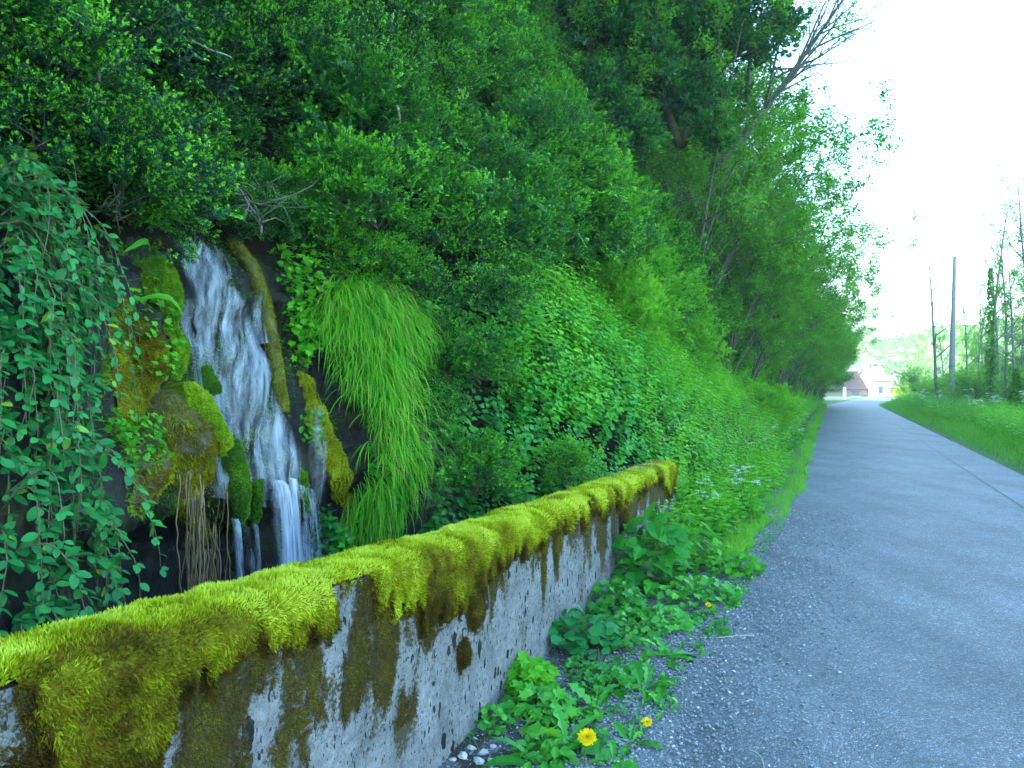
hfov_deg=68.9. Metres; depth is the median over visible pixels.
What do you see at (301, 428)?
leafy plant
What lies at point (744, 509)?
cow parsley
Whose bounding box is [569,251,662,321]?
crest bush
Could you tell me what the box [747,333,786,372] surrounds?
crest bush
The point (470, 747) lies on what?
pebble
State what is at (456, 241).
box bush
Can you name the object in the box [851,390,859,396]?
door
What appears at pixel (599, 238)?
slope bush
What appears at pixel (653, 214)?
slope bush
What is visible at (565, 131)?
slope bush
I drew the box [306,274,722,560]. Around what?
nettle bed
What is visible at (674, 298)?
crest bush
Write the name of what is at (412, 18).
box bush
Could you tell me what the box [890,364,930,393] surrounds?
hedge bush
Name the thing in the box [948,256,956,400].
utility pole
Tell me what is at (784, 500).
bank grass
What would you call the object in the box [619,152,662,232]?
slope bush
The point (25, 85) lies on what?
box bush
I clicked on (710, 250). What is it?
slope bush
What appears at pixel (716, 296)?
slope bush
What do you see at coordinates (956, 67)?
sky
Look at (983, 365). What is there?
leaning tree
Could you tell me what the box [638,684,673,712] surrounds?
dandelion plant
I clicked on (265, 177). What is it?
slope bush
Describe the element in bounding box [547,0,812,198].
evergreen tree
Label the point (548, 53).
slope bush
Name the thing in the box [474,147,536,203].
slope bush
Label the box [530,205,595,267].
slope bush
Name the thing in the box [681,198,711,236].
slope bush
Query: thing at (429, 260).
box bush
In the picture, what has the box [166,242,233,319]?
fallen twig
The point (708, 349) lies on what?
crest bush
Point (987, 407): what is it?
verge herbs
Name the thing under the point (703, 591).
dandelion plant
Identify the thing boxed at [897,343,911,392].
slender tree
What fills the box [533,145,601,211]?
slope bush
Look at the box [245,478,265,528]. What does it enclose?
moss cushion
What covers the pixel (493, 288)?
box bush
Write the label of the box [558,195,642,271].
slope bush
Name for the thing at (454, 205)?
box bush
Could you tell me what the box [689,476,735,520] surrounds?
cow parsley
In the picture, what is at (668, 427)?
bank ivy
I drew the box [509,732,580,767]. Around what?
ground herb
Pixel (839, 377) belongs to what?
leaning tree
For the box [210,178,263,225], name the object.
slope bush
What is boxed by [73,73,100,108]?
dead branch
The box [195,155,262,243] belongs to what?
box bush
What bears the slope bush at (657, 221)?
on the hillside
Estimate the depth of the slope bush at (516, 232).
7.64 m
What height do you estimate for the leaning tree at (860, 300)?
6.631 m
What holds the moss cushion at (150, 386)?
on the rock face
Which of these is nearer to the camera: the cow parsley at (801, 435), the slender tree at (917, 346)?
the cow parsley at (801, 435)
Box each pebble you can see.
[460,751,466,759]
[467,744,476,750]
[473,757,484,764]
[477,749,488,754]
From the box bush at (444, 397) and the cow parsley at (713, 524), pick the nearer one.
the box bush at (444, 397)
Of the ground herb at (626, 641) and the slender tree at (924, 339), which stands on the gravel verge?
the ground herb at (626, 641)
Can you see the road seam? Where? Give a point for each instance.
(970, 472)
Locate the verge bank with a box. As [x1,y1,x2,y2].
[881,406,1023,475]
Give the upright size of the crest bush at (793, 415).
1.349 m
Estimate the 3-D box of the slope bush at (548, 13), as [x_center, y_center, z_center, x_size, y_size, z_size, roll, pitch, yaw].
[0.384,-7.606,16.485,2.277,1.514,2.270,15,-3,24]
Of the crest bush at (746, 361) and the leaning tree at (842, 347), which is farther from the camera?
the leaning tree at (842, 347)
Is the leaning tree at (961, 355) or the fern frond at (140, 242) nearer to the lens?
the fern frond at (140, 242)
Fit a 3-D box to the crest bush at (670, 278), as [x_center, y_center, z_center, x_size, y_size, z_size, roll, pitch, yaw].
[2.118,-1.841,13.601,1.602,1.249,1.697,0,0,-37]
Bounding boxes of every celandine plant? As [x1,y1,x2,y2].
[497,682,583,727]
[503,650,561,703]
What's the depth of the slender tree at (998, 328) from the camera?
59.96 m
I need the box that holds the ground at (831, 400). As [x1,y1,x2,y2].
[757,392,904,490]
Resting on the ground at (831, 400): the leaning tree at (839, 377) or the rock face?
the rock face
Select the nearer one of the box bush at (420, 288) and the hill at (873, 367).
the box bush at (420, 288)
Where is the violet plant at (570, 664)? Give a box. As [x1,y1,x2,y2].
[562,656,599,676]
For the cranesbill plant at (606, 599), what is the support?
on the gravel verge
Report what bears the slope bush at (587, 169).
on the hillside
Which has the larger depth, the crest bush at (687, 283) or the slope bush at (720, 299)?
the slope bush at (720, 299)
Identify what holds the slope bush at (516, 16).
on the hillside
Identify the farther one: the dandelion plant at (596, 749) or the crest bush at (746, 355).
the crest bush at (746, 355)
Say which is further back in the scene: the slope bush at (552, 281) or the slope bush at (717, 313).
the slope bush at (717, 313)
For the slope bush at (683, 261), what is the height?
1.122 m
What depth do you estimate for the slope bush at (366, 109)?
6.38 m
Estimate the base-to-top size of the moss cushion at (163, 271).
0.879 m
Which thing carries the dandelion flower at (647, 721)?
on the gravel verge
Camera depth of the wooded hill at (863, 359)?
191.90 m
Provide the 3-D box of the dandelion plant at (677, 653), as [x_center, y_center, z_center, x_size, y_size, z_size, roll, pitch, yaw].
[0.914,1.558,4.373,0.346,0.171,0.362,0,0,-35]
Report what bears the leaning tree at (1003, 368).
on the verge bank
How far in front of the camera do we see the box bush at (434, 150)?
7.90 m
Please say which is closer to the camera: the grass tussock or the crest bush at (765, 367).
the grass tussock
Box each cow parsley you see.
[687,495,729,533]
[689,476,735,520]
[695,490,749,542]
[708,465,780,511]
[716,470,766,504]
[723,478,772,519]
[726,475,773,522]
[740,479,778,514]
[767,427,792,451]
[780,427,810,450]
[793,425,807,440]
[796,417,812,430]
[799,420,809,433]
[964,400,976,416]
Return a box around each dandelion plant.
[484,737,570,767]
[518,701,615,764]
[566,682,629,721]
[589,741,637,767]
[593,657,655,677]
[605,721,665,755]
[615,660,685,704]
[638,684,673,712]
[639,635,695,669]
[666,605,719,624]
[693,590,726,603]
[694,619,734,635]
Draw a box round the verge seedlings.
[461,520,784,767]
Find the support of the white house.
on the ground at (831, 400)
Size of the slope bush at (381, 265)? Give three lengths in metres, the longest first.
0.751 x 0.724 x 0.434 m
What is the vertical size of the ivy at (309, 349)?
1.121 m
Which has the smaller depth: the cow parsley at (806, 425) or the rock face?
the rock face
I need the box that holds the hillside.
[0,0,823,601]
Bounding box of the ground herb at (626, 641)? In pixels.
[586,619,660,653]
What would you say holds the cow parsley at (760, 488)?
on the gravel verge
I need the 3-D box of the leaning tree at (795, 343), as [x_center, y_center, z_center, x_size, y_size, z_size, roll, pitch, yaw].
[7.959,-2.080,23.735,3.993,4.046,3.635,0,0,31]
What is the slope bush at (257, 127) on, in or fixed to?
on the hillside
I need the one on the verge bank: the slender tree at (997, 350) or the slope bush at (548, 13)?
the slender tree at (997, 350)
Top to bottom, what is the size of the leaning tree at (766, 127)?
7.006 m
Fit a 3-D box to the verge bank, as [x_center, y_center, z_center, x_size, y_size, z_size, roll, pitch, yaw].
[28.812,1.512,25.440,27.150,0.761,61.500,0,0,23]
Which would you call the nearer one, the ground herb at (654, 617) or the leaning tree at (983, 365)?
the ground herb at (654, 617)
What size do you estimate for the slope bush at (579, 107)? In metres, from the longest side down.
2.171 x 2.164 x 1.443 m
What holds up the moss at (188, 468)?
hanging from the rock face
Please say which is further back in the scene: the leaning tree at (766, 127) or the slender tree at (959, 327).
the slender tree at (959, 327)
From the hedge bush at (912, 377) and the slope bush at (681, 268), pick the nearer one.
the slope bush at (681, 268)
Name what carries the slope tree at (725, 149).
on the hillside
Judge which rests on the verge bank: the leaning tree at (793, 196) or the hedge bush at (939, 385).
the hedge bush at (939, 385)
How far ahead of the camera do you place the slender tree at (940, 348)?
44.04 m
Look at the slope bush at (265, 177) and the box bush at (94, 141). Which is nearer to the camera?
the box bush at (94, 141)
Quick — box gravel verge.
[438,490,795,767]
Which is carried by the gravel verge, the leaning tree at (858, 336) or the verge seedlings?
the verge seedlings
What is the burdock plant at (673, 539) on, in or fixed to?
on the gravel verge
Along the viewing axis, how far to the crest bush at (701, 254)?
20.47 m
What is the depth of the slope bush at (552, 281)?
8.90 m
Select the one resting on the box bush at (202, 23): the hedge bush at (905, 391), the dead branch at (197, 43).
the dead branch at (197, 43)
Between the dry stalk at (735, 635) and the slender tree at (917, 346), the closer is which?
the dry stalk at (735, 635)
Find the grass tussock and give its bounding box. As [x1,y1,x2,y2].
[282,267,455,549]
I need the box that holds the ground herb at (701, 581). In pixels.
[646,574,743,610]
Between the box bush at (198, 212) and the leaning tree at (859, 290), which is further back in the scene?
the leaning tree at (859, 290)
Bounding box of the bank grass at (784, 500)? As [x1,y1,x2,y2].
[484,252,828,562]
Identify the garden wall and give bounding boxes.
[0,458,678,767]
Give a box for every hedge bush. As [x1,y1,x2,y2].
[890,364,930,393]
[896,382,918,396]
[911,375,933,395]
[918,381,946,397]
[929,373,966,397]
[937,363,997,403]
[955,363,1000,385]
[984,365,1023,405]
[985,383,1023,405]
[993,374,1021,397]
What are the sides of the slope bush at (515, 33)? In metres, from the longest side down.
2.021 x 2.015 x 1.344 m
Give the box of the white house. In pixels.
[858,370,893,396]
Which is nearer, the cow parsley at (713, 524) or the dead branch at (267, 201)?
the dead branch at (267, 201)
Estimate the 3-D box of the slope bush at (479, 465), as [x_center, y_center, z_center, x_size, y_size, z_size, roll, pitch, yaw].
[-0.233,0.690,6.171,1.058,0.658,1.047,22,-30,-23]
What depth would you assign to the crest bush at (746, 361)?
24.36 m
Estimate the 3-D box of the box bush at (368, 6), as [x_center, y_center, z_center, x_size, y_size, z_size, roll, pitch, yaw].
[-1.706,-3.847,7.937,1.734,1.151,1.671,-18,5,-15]
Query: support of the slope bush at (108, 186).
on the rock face
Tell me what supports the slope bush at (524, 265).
on the hillside
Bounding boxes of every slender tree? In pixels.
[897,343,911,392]
[906,239,961,396]
[907,334,929,375]
[913,315,937,373]
[925,322,955,397]
[943,311,977,367]
[949,276,987,393]
[961,291,1002,381]
[962,273,998,363]
[969,178,1022,403]
[974,250,1008,395]
[976,238,1023,409]
[977,211,1023,403]
[981,280,1021,375]
[982,292,1013,353]
[992,161,1023,303]
[997,243,1023,365]
[1010,174,1023,308]
[1010,250,1023,346]
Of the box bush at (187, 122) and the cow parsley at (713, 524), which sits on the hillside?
the box bush at (187, 122)
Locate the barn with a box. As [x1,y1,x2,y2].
[826,371,868,396]
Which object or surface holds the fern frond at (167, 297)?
attached to the rock face
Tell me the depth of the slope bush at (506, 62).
10.12 m
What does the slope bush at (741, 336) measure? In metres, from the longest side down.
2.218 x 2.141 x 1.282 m
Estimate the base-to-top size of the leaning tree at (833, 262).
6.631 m
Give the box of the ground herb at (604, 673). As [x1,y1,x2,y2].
[572,661,636,698]
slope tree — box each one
[539,0,646,85]
[642,52,784,243]
[706,165,832,265]
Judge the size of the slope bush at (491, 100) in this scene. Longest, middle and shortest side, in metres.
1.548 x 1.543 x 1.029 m
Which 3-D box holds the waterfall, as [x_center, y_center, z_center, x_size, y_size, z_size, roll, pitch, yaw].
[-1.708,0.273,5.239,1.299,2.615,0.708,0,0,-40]
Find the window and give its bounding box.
[878,386,883,393]
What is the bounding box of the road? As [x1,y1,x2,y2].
[627,397,1023,767]
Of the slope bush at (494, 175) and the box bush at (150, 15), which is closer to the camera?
the box bush at (150, 15)
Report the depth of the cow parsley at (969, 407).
26.86 m
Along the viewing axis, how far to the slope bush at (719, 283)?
18.46 m
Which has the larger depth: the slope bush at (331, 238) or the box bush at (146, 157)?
the slope bush at (331, 238)
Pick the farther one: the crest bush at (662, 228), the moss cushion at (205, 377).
the crest bush at (662, 228)
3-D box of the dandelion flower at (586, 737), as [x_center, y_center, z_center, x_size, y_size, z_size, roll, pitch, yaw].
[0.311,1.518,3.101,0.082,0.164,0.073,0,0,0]
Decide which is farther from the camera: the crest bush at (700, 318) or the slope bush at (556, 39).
the crest bush at (700, 318)
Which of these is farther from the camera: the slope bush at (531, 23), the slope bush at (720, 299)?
the slope bush at (720, 299)
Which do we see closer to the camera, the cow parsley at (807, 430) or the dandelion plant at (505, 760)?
the dandelion plant at (505, 760)
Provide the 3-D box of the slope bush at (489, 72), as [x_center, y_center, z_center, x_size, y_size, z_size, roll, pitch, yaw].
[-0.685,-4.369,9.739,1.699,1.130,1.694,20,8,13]
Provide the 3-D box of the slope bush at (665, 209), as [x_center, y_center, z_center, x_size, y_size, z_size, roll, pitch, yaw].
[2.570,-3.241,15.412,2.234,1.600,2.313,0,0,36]
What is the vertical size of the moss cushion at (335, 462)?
1.121 m
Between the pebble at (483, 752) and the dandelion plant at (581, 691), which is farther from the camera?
the dandelion plant at (581, 691)
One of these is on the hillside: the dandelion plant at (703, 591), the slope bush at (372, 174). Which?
the slope bush at (372, 174)
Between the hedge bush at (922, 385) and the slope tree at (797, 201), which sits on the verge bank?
the hedge bush at (922, 385)
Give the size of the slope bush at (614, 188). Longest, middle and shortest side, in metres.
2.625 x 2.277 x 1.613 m
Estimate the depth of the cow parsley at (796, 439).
17.48 m
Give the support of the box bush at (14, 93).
on the hillside
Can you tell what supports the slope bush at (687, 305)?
on the hillside
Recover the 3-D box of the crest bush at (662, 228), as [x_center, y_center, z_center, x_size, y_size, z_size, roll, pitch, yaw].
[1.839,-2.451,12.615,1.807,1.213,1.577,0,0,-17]
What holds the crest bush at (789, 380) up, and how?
on the hillside
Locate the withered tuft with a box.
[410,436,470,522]
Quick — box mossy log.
[226,237,289,413]
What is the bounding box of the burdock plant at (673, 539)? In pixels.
[611,501,697,594]
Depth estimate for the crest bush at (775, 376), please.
27.82 m
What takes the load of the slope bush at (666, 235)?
on the hillside
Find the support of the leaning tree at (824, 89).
on the hillside
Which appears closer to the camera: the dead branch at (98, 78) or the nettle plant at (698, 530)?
the dead branch at (98, 78)
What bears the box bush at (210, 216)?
on the hillside
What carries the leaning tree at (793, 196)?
on the hillside
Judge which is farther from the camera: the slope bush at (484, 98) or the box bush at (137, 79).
the slope bush at (484, 98)
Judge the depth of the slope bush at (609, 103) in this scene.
14.67 m
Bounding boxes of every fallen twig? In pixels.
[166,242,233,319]
[199,222,255,276]
[237,298,290,369]
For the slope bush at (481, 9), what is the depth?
9.00 m
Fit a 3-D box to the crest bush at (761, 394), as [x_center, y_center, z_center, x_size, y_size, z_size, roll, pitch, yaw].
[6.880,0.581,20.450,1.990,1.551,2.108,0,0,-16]
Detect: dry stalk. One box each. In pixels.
[717,635,752,637]
[749,749,763,767]
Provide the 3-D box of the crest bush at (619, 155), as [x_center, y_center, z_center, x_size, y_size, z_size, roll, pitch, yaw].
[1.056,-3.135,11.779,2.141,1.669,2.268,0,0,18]
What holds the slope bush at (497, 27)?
on the hillside
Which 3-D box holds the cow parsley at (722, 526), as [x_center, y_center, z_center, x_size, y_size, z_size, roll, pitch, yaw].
[2.021,1.352,7.447,0.696,0.522,0.632,0,0,-5]
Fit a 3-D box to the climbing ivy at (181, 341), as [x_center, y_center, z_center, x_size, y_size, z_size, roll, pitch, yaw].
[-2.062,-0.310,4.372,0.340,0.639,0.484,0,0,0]
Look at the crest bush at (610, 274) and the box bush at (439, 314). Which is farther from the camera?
the crest bush at (610, 274)
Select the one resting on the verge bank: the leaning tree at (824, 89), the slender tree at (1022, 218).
the slender tree at (1022, 218)
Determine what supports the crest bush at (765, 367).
on the hillside
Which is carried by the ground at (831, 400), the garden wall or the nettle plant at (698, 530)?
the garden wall
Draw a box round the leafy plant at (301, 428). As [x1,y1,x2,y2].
[299,410,327,452]
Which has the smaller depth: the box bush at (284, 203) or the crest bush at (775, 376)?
the box bush at (284, 203)
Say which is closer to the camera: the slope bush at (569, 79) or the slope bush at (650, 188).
the slope bush at (569, 79)
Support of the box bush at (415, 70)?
on the hillside
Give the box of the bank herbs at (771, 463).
[470,241,827,550]
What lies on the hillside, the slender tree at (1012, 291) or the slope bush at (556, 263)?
the slope bush at (556, 263)
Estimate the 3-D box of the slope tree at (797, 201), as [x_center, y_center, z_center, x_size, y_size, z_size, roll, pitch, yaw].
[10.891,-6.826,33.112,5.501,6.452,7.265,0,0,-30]
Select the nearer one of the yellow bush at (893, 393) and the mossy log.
the mossy log
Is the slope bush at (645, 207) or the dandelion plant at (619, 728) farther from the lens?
the slope bush at (645, 207)
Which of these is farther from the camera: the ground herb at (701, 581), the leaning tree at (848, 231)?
the leaning tree at (848, 231)
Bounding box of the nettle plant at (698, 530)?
[634,512,725,572]
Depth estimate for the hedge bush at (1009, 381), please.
30.08 m
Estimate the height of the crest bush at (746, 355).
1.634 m
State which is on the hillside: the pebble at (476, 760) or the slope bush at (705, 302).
the slope bush at (705, 302)
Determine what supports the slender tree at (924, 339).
on the ground at (831, 400)
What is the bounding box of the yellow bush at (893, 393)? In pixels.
[889,387,899,396]
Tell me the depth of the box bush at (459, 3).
9.14 m
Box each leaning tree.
[527,0,714,124]
[614,0,863,207]
[631,0,846,302]
[638,11,787,215]
[650,78,837,247]
[670,71,905,356]
[691,127,812,265]
[702,162,821,290]
[706,195,823,374]
[708,155,878,376]
[734,202,928,383]
[738,252,825,380]
[741,276,845,389]
[744,216,894,387]
[770,290,852,393]
[786,248,892,391]
[789,317,855,395]
[792,323,861,399]
[797,242,850,296]
[799,273,888,392]
[809,289,898,396]
[813,332,863,399]
[816,296,882,392]
[821,334,863,396]
[937,326,1023,374]
[961,358,1020,375]
[984,348,1023,374]
[995,350,1022,373]
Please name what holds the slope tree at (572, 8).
on the hillside
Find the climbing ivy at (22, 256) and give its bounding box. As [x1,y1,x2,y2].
[0,134,168,636]
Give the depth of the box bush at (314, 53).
6.53 m
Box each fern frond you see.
[124,238,150,251]
[138,293,183,316]
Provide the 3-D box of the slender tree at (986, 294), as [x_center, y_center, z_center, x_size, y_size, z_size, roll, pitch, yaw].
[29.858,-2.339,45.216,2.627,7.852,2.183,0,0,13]
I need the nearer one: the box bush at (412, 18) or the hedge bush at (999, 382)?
the box bush at (412, 18)
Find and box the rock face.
[0,201,460,637]
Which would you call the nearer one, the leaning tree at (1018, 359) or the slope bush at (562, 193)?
the slope bush at (562, 193)
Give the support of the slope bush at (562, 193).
on the hillside
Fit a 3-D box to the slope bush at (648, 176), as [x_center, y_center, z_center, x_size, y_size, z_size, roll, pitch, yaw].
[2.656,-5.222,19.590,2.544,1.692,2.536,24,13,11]
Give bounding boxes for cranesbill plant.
[548,604,622,659]
[586,576,650,617]
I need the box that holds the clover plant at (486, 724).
[465,702,515,736]
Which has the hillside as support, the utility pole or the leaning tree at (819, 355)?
the leaning tree at (819, 355)
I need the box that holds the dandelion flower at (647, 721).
[637,717,652,730]
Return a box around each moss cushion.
[107,298,170,426]
[138,253,191,380]
[162,380,234,456]
[191,364,222,398]
[216,437,252,533]
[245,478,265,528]
[294,468,314,518]
[296,371,354,509]
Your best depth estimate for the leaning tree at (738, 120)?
19.21 m
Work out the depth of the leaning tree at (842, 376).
56.08 m
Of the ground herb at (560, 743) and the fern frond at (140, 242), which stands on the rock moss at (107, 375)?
the fern frond at (140, 242)
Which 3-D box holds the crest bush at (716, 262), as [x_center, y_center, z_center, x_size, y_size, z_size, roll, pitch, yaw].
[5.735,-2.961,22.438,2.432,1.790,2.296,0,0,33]
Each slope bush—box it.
[60,138,182,232]
[86,167,193,241]
[165,77,279,169]
[185,169,228,217]
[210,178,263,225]
[231,154,315,221]
[267,44,468,184]
[269,121,363,185]
[270,187,335,247]
[276,125,455,246]
[278,170,352,220]
[278,198,349,258]
[297,208,375,276]
[305,0,397,17]
[316,176,386,233]
[347,229,426,283]
[379,2,488,80]
[386,154,509,252]
[404,0,502,37]
[412,338,473,392]
[416,423,536,507]
[424,100,523,188]
[428,30,488,114]
[430,317,530,386]
[439,119,583,235]
[442,7,523,98]
[450,171,564,270]
[455,0,522,81]
[459,25,550,105]
[461,3,525,79]
[464,84,513,117]
[471,251,549,307]
[473,87,497,116]
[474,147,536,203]
[475,145,591,259]
[478,0,544,75]
[478,112,577,187]
[481,79,593,166]
[484,2,534,94]
[485,87,563,132]
[485,359,542,410]
[486,119,610,234]
[493,105,579,157]
[495,85,620,181]
[497,0,535,49]
[497,53,583,105]
[499,0,551,35]
[502,0,554,61]
[509,82,569,123]
[510,27,564,85]
[510,240,553,284]
[513,66,572,122]
[521,40,558,75]
[526,20,577,79]
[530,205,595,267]
[531,253,573,305]
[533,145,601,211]
[533,435,610,485]
[536,4,566,77]
[536,235,568,281]
[547,65,592,123]
[551,50,609,119]
[553,130,661,272]
[553,188,655,278]
[553,213,623,282]
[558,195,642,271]
[564,70,611,120]
[568,130,654,220]
[586,108,622,153]
[589,107,612,145]
[600,150,657,225]
[606,192,674,283]
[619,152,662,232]
[621,250,671,303]
[632,158,660,186]
[635,164,677,212]
[638,189,664,224]
[646,176,676,244]
[647,189,692,251]
[648,217,696,295]
[653,209,677,243]
[656,272,707,326]
[661,242,695,296]
[662,215,702,268]
[666,265,706,327]
[672,249,697,282]
[675,197,693,221]
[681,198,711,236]
[681,221,715,273]
[681,289,716,326]
[684,230,725,290]
[697,300,729,356]
[700,292,731,340]
[704,263,734,301]
[705,276,750,335]
[713,330,748,363]
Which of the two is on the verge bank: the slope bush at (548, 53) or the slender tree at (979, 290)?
the slender tree at (979, 290)
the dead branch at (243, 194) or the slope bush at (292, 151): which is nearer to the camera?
the dead branch at (243, 194)
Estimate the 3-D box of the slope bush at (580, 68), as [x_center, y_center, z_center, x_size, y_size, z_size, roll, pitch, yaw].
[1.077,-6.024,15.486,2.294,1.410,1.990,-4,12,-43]
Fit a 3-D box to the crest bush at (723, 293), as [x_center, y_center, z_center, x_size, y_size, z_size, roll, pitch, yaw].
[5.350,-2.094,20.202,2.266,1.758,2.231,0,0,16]
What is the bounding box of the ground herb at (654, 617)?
[603,602,695,643]
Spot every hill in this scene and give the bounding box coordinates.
[846,330,917,387]
[850,320,1021,379]
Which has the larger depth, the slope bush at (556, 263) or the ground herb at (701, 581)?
the slope bush at (556, 263)
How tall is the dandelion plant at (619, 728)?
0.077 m
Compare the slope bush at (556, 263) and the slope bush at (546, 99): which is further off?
the slope bush at (546, 99)
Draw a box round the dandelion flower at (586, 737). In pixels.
[577,728,596,765]
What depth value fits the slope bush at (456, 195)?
7.20 m
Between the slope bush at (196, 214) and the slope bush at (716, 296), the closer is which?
the slope bush at (196, 214)
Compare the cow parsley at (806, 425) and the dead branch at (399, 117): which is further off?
the cow parsley at (806, 425)
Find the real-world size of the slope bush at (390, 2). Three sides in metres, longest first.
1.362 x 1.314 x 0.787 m
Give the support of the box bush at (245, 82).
on the hillside
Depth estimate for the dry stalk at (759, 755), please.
3.12 m
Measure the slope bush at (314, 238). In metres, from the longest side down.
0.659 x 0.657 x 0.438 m
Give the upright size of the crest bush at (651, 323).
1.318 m
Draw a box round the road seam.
[897,424,1023,507]
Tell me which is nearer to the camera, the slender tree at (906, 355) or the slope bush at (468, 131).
the slope bush at (468, 131)
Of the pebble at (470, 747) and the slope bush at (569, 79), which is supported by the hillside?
the slope bush at (569, 79)
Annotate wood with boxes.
[851,315,1022,379]
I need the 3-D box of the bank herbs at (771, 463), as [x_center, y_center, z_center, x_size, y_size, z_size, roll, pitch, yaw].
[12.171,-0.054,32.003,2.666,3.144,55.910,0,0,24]
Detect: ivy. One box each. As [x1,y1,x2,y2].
[125,277,187,380]
[267,232,342,368]
[626,367,716,464]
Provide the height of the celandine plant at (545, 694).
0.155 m
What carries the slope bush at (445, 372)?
on the hillside
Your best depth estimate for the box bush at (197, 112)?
5.39 m
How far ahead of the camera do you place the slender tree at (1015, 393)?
28.10 m
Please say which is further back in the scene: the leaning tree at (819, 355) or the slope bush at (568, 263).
the leaning tree at (819, 355)
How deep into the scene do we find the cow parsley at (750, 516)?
8.52 m
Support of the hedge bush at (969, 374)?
on the ground at (831, 400)
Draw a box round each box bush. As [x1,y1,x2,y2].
[0,0,110,49]
[0,0,183,154]
[0,0,209,77]
[0,1,158,138]
[0,21,133,187]
[0,89,77,201]
[4,66,163,151]
[11,75,246,268]
[35,106,158,200]
[58,74,247,219]
[93,0,259,128]
[116,62,212,156]
[135,2,320,132]
[138,174,211,232]
[165,0,349,94]
[175,193,239,225]
[193,0,323,36]
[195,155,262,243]
[224,185,293,231]
[231,1,367,111]
[231,181,306,243]
[242,192,312,241]
[258,0,374,94]
[282,33,428,152]
[305,36,475,194]
[307,0,437,77]
[321,222,406,274]
[322,0,431,58]
[352,186,428,260]
[366,0,447,57]
[371,240,446,296]
[376,24,485,124]
[385,262,460,327]
[394,0,504,51]
[399,191,521,282]
[404,124,443,171]
[408,375,476,432]
[409,304,477,350]
[431,173,496,236]
[432,79,481,133]
[448,261,539,327]
[460,109,504,162]
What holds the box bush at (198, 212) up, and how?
on the hillside
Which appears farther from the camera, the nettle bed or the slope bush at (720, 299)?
the slope bush at (720, 299)
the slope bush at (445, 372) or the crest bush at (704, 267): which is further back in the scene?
the crest bush at (704, 267)
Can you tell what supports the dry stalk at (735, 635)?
on the road
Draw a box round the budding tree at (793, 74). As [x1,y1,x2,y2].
[709,0,911,176]
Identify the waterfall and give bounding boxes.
[193,244,301,564]
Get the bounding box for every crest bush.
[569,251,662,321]
[582,129,643,221]
[587,263,686,341]
[597,208,671,270]
[619,237,707,342]
[626,261,686,326]
[652,262,677,305]
[663,296,713,340]
[667,308,736,373]
[672,236,710,305]
[676,246,707,290]
[684,266,713,336]
[692,243,717,272]
[710,277,753,337]
[713,260,735,303]
[714,331,760,371]
[734,349,757,376]
[742,377,806,433]
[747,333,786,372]
[750,349,771,385]
[756,363,781,386]
[764,388,805,430]
[771,363,797,391]
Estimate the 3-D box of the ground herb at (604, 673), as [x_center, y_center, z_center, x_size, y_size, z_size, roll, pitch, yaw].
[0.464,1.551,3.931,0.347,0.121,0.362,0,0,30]
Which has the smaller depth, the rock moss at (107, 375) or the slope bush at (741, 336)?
the rock moss at (107, 375)
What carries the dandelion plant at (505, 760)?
on the gravel verge
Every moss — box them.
[98,234,341,559]
[129,381,230,592]
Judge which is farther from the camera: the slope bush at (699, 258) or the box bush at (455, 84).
the slope bush at (699, 258)
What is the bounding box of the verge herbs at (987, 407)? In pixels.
[891,391,1023,439]
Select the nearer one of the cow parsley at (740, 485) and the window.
the cow parsley at (740, 485)
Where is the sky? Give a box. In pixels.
[691,0,1023,333]
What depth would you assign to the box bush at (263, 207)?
5.56 m
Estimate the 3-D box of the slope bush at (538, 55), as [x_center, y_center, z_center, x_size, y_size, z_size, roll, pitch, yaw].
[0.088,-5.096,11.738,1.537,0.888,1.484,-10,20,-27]
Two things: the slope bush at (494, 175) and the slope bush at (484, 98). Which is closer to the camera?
the slope bush at (494, 175)
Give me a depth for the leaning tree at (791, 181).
31.56 m
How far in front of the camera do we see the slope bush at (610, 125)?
13.93 m
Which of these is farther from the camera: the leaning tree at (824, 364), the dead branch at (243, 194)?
the leaning tree at (824, 364)
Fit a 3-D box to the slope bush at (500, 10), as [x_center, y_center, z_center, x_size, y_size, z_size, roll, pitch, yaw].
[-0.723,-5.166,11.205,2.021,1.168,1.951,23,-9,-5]
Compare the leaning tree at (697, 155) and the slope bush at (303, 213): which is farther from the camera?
the leaning tree at (697, 155)
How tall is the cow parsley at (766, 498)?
0.461 m
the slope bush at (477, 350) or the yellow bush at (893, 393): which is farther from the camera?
the yellow bush at (893, 393)
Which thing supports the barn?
on the ground at (831, 400)
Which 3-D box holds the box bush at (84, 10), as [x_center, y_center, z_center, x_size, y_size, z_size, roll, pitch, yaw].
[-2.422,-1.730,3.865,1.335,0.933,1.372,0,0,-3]
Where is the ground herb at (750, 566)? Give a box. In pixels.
[689,544,767,577]
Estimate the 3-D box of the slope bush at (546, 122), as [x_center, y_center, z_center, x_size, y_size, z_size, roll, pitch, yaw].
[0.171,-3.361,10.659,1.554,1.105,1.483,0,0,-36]
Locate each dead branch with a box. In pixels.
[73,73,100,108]
[190,41,231,57]
[194,172,286,233]
[238,160,318,226]
[394,105,400,157]
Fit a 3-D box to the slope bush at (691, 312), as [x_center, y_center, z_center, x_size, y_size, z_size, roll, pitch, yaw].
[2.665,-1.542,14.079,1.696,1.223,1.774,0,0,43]

